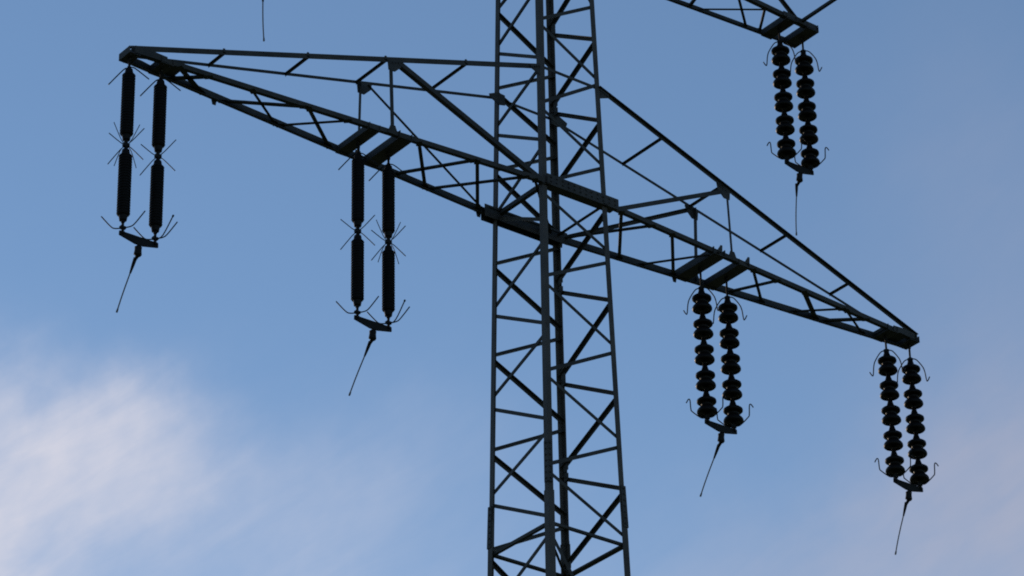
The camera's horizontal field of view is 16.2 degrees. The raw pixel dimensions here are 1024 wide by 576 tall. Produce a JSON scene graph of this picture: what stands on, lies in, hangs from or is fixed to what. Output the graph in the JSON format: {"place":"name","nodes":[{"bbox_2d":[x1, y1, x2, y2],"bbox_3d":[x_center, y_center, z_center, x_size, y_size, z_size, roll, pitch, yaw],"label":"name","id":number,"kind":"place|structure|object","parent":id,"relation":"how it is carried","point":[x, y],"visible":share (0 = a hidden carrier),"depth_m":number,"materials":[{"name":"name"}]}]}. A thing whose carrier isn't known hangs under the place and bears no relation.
{"place":"outdoors","nodes":[
{"label":"outdoors","id":0,"kind":"place"},
{"bbox_2d":[0,0,1023,575],"label":"sky","id":1,"kind":"structure","parent":0,"point":[209,424],"materials":[{"name":"blue"}]},
{"bbox_3d":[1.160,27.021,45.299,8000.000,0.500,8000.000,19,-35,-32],"label":"ground","id":2,"kind":"structure","parent":0,"visible":0},
{"bbox_2d":[119,0,919,575],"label":"power pylon","id":3,"kind":"object","parent":2,"relation":"on","point":[543,232],"visible":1,"depth_m":60.24,"materials":[{"name":"metal"}]},
{"bbox_2d":[101,57,180,312],"bbox_3d":[-5.703,-1.669,55.518,1.077,4.186,0.699,-8,-29,12],"label":"insulator set","id":4,"kind":"object","parent":3,"relation":"hanging from","point":[125,155],"visible":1,"depth_m":55.60,"materials":[{"name":"brown ceramic"}]},
{"bbox_2d":[262,0,264,41],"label":"insulator set","id":5,"kind":"object","parent":3,"relation":"hanging from","point":[263,21],"visible":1,"depth_m":58.55,"materials":[{"name":"ceramic"}]},
{"bbox_2d":[336,143,409,395],"bbox_3d":[-2.221,-0.391,57.836,1.072,4.251,0.744,-9,-30,14],"label":"insulator set","id":6,"kind":"object","parent":3,"relation":"hanging from","point":[388,231],"visible":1,"depth_m":57.91,"materials":[{"name":"brown ceramic"}]},
{"bbox_2d":[683,267,753,496],"bbox_3d":[3.533,1.518,61.754,1.045,4.080,0.839,-10,-30,16],"label":"insulator set","id":7,"kind":"object","parent":3,"relation":"hanging from","point":[733,420],"visible":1,"depth_m":61.79,"materials":[{"name":"brown ceramic"}]},
{"bbox_2d":[763,28,828,235],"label":"insulator set","id":8,"kind":"object","parent":3,"relation":"hanging from","point":[784,120],"visible":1,"depth_m":65.78,"materials":[{"name":"brown ceramic"}]},
{"bbox_2d":[869,335,938,554],"bbox_3d":[6.921,2.764,64.139,1.049,4.082,0.742,19,-35,-32],"label":"insulator set","id":9,"kind":"object","parent":3,"relation":"hanging from","point":[893,443],"visible":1,"depth_m":64.16,"materials":[{"name":"brown ceramic"}]}
]}

